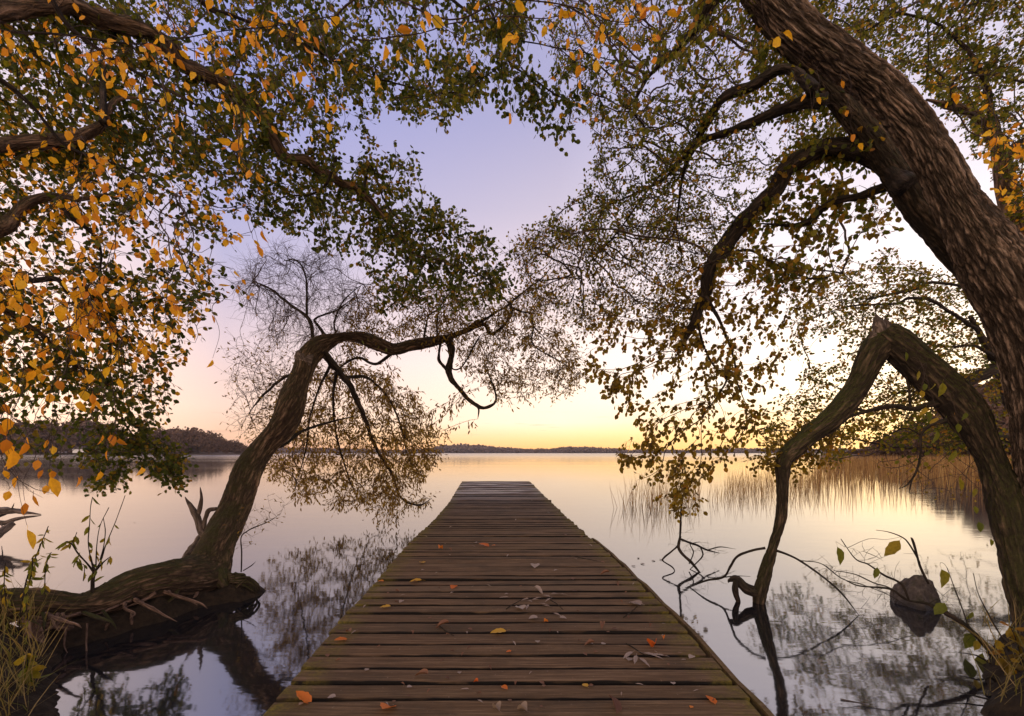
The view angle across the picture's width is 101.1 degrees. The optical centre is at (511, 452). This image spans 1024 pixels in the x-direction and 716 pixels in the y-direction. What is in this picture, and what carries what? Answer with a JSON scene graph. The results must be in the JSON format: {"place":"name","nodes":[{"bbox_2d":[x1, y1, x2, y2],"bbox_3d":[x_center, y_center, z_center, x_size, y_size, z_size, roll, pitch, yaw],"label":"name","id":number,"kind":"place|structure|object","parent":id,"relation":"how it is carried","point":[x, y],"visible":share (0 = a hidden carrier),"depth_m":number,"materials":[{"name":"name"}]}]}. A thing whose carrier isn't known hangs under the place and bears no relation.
{"place":"outdoors","nodes":[
{"label":"outdoors","id":0,"kind":"place"},
{"bbox_2d":[3,452,241,454],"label":"shore land","id":1,"kind":"structure","parent":0,"point":[206,453],"depth_m":317.24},
{"bbox_2d":[72,446,91,452],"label":"boathouse","id":2,"kind":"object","parent":1,"relation":"on","point":[74,450],"visible":0.32,"depth_m":293.00,"materials":[{"name":"white"}]},
{"bbox_2d":[0,417,248,453],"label":"shore wood","id":3,"kind":"object","parent":1,"relation":"on","point":[196,441],"visible":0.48,"depth_m":306.30,"materials":[{"name":"green plant"}]},
{"bbox_2d":[0,453,1011,715],"bbox_3d":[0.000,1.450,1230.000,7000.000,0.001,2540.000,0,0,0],"label":"lake water","id":4,"kind":"structure","parent":0,"point":[806,641],"depth_m":5.32,"materials":[{"name":"grey liquid"}]},
{"bbox_2d":[0,504,40,537],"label":"driftwood","id":5,"kind":"object","parent":4,"relation":"in","point":[9,524],"visible":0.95,"depth_m":7.00,"materials":[{"name":"grey wood"}]},
{"bbox_2d":[263,481,774,715],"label":"jetty","id":6,"kind":"object","parent":4,"relation":"in","point":[561,665],"visible":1,"depth_m":2.50,"materials":[{"name":"brown wood"}]},
{"bbox_2d":[296,691,311,703],"bbox_3d":[-0.906,1.080,1.851,0.110,0.031,0.060,15,2,9],"label":"fallen leaf","id":7,"kind":"object","parent":6,"relation":"on","point":[304,697],"visible":1,"depth_m":1.86,"materials":[{"name":"orange plant"}]},
{"bbox_2d":[335,637,346,639],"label":"fallen leaf","id":8,"kind":"object","parent":6,"relation":"on","point":[341,638],"visible":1,"depth_m":2.44,"materials":[{"name":"orange plant"}]},
{"bbox_2d":[380,703,395,708],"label":"fallen leaf","id":9,"kind":"object","parent":6,"relation":"on","point":[383,705],"visible":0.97,"depth_m":1.79,"materials":[{"name":"orange plant"}]},
{"bbox_2d":[415,669,427,675],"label":"fallen leaf","id":10,"kind":"object","parent":6,"relation":"on","point":[423,671],"visible":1,"depth_m":2.05,"materials":[{"name":"brown plant"}]},
{"bbox_2d":[437,619,448,625],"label":"fallen leaf","id":11,"kind":"object","parent":6,"relation":"on","point":[441,622],"visible":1,"depth_m":2.63,"materials":[{"name":"brown plant"}]},
{"bbox_2d":[492,701,500,710],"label":"fallen leaf","id":12,"kind":"object","parent":6,"relation":"on","point":[497,705],"visible":1,"depth_m":1.79,"materials":[{"name":"beige plant"}]},
{"bbox_2d":[491,628,510,632],"bbox_3d":[-0.070,1.077,2.543,0.112,0.012,0.076,0,0,12],"label":"fallen leaf","id":13,"kind":"object","parent":6,"relation":"on","point":[498,630],"visible":1,"depth_m":2.55,"materials":[{"name":"yellow plant"}]},
{"bbox_2d":[517,701,526,710],"bbox_3d":[0.049,1.076,1.780,0.060,0.040,0.039,0,0,9],"label":"fallen leaf","id":14,"kind":"object","parent":6,"relation":"on","point":[523,705],"visible":1,"depth_m":1.78,"materials":[{"name":"beige plant"}]},
{"bbox_2d":[533,585,542,593],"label":"fallen leaf","id":15,"kind":"object","parent":6,"relation":"on","point":[538,588],"visible":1,"depth_m":3.26,"materials":[{"name":"grey plant"}]},
{"bbox_2d":[609,695,621,714],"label":"fallen leaf","id":16,"kind":"object","parent":6,"relation":"on","point":[617,704],"visible":1,"depth_m":1.79,"materials":[{"name":"brown plant"}]},
{"bbox_2d":[629,600,641,604],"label":"fallen leaf","id":17,"kind":"object","parent":6,"relation":"on","point":[639,602],"visible":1,"depth_m":3.02,"materials":[{"name":"grey plant"}]},
{"bbox_2d":[623,643,668,666],"bbox_3d":[0.687,1.085,2.255,0.245,0.016,0.192,0,0,39],"label":"fallen twig","id":18,"kind":"object","parent":6,"relation":"on","point":[635,657],"visible":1,"depth_m":2.25,"materials":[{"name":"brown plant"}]},
{"bbox_2d":[647,638,656,646],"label":"fallen leaf","id":19,"kind":"object","parent":6,"relation":"on","point":[651,643],"visible":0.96,"depth_m":2.36,"materials":[{"name":"orange plant"}]},
{"bbox_2d":[706,695,716,703],"bbox_3d":[0.879,1.089,1.850,0.051,0.013,0.071,18,10,-22],"label":"fallen leaf","id":20,"kind":"object","parent":6,"relation":"on","point":[714,701],"visible":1,"depth_m":1.86,"materials":[{"name":"orange plant"}]},
{"bbox_2d":[645,456,732,572],"bbox_3d":[2.306,0.764,5.412,1.545,1.438,0.631,0,0,-28],"label":"sapling","id":21,"kind":"object","parent":4,"relation":"in","point":[681,513],"visible":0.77,"depth_m":5.25,"materials":[{"name":"brown plant"}]},
{"bbox_2d":[610,466,823,512],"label":"sparse reeds","id":22,"kind":"object","parent":4,"relation":"on","point":[652,493],"visible":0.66,"depth_m":13.83,"materials":[{"name":"brown plant"}]},
{"bbox_2d":[840,698,865,703],"bbox_3d":[2.083,1.453,2.416,0.331,0.022,0.009,0,0,19],"label":"floating stick","id":23,"kind":"object","parent":4,"relation":"on","point":[851,701],"visible":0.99,"depth_m":2.45,"materials":[{"name":"brown wood"}]},
{"bbox_2d":[798,453,1012,493],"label":"reed bed","id":24,"kind":"object","parent":4,"relation":"on","point":[860,463],"visible":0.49,"depth_m":24.30,"materials":[{"name":"brown plant"}]},
{"bbox_2d":[890,575,941,610],"bbox_3d":[3.866,1.475,4.039,0.372,0.635,0.424,0,0,0],"label":"boulder","id":25,"kind":"object","parent":4,"relation":"in","point":[920,586],"visible":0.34,"depth_m":3.95,"materials":[{"name":"stone"}]},
{"bbox_2d":[0,582,1023,715],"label":"ground","id":26,"kind":"structure","parent":0,"point":[176,607],"depth_m":2.89,"materials":[{"name":"soil"}]},
{"bbox_2d":[0,526,58,643],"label":"nettle stem","id":27,"kind":"object","parent":26,"relation":"on","point":[31,572],"visible":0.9,"depth_m":2.95,"materials":[{"name":"green plant"}]},
{"bbox_2d":[13,653,51,686],"bbox_3d":[-2.805,1.342,2.422,0.206,0.365,0.134,0,0,-31],"label":"broadleaf weed","id":28,"kind":"object","parent":26,"relation":"on","point":[37,668],"visible":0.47,"depth_m":2.45,"materials":[{"name":"yellow plant"}]},
{"bbox_2d":[0,577,74,715],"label":"dry grass","id":29,"kind":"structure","parent":26,"relation":"on","point":[9,655],"depth_m":2.52,"materials":[{"name":"plant"}]},
{"bbox_2d":[0,233,588,652],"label":"arching willow","id":30,"kind":"object","parent":26,"relation":"on","point":[204,562],"visible":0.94,"depth_m":6.53,"materials":[{"name":"brown plant"}]},
{"bbox_2d":[56,496,124,592],"bbox_3d":[-3.389,0.758,3.414,0.451,0.808,0.252,0,0,0],"label":"willow shoot","id":31,"kind":"object","parent":30,"relation":"attached to","point":[95,567],"visible":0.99,"depth_m":3.40,"materials":[{"name":"green plant"}]},
{"bbox_2d":[0,0,684,548],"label":"overhanging tree","id":32,"kind":"object","parent":26,"relation":"on","point":[112,26],"visible":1,"depth_m":3.65,"materials":[{"name":"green plant"}]},
{"bbox_2d":[498,0,1023,504],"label":"leaning tree","id":33,"kind":"object","parent":26,"relation":"on","point":[898,142],"visible":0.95,"depth_m":4.24,"materials":[{"name":"brown plant"}]},
{"bbox_2d":[691,305,1023,626],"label":"snapped tree","id":34,"kind":"object","parent":26,"relation":"on","point":[953,398],"visible":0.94,"depth_m":3.79,"materials":[{"name":"brown plant"}]},
{"bbox_2d":[747,247,1012,505],"bbox_3d":[7.306,-1.305,7.885,6.948,5.650,2.925,0,0,0],"label":"bushy tree","id":35,"kind":"object","parent":26,"relation":"on","point":[990,371],"visible":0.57,"depth_m":7.55,"materials":[{"name":"green plant"}]},
{"bbox_2d":[808,0,1023,234],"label":"forked tree","id":36,"kind":"object","parent":26,"relation":"on","point":[1003,165],"visible":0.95,"depth_m":4.99,"materials":[{"name":"orange plant"}]},
{"bbox_2d":[834,530,1009,699],"bbox_3d":[2.915,1.103,3.030,0.951,1.063,1.195,0,0,36],"label":"bare shrub","id":37,"kind":"object","parent":26,"relation":"on","point":[969,638],"visible":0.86,"depth_m":2.94,"materials":[{"name":"green plant"}]},
{"bbox_2d":[989,621,1023,687],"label":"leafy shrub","id":38,"kind":"object","parent":26,"relation":"on","point":[1012,634],"visible":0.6,"depth_m":2.62,"materials":[{"name":"green plant"}]},
{"bbox_2d":[0,0,1023,451],"label":"sky","id":39,"kind":"structure","parent":0,"point":[506,178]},
{"bbox_2d":[821,453,1010,460],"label":"shore land","id":40,"kind":"structure","parent":0,"point":[888,456],"depth_m":82.05,"materials":[{"name":"brown soil"}]},
{"bbox_2d":[842,378,1011,457],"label":"shore wood","id":41,"kind":"object","parent":40,"relation":"on","point":[1003,422],"visible":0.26,"depth_m":79.14,"materials":[{"name":"green plant"}]},
{"bbox_2d":[942,587,1023,706],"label":"bank grass","id":42,"kind":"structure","parent":0,"point":[1005,687],"depth_m":2.56,"materials":[{"name":"plant"}]},
{"bbox_3d":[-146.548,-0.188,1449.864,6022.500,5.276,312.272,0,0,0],"label":"far shore land","id":43,"kind":"structure","parent":0,"visible":0},
{"bbox_2d":[58,443,868,452],"bbox_3d":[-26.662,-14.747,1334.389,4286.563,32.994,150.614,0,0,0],"label":"shore wood","id":44,"kind":"object","parent":43,"relation":"on","point":[463,448],"visible":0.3,"depth_m":1309.29,"materials":[{"name":"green plant"}]}
]}

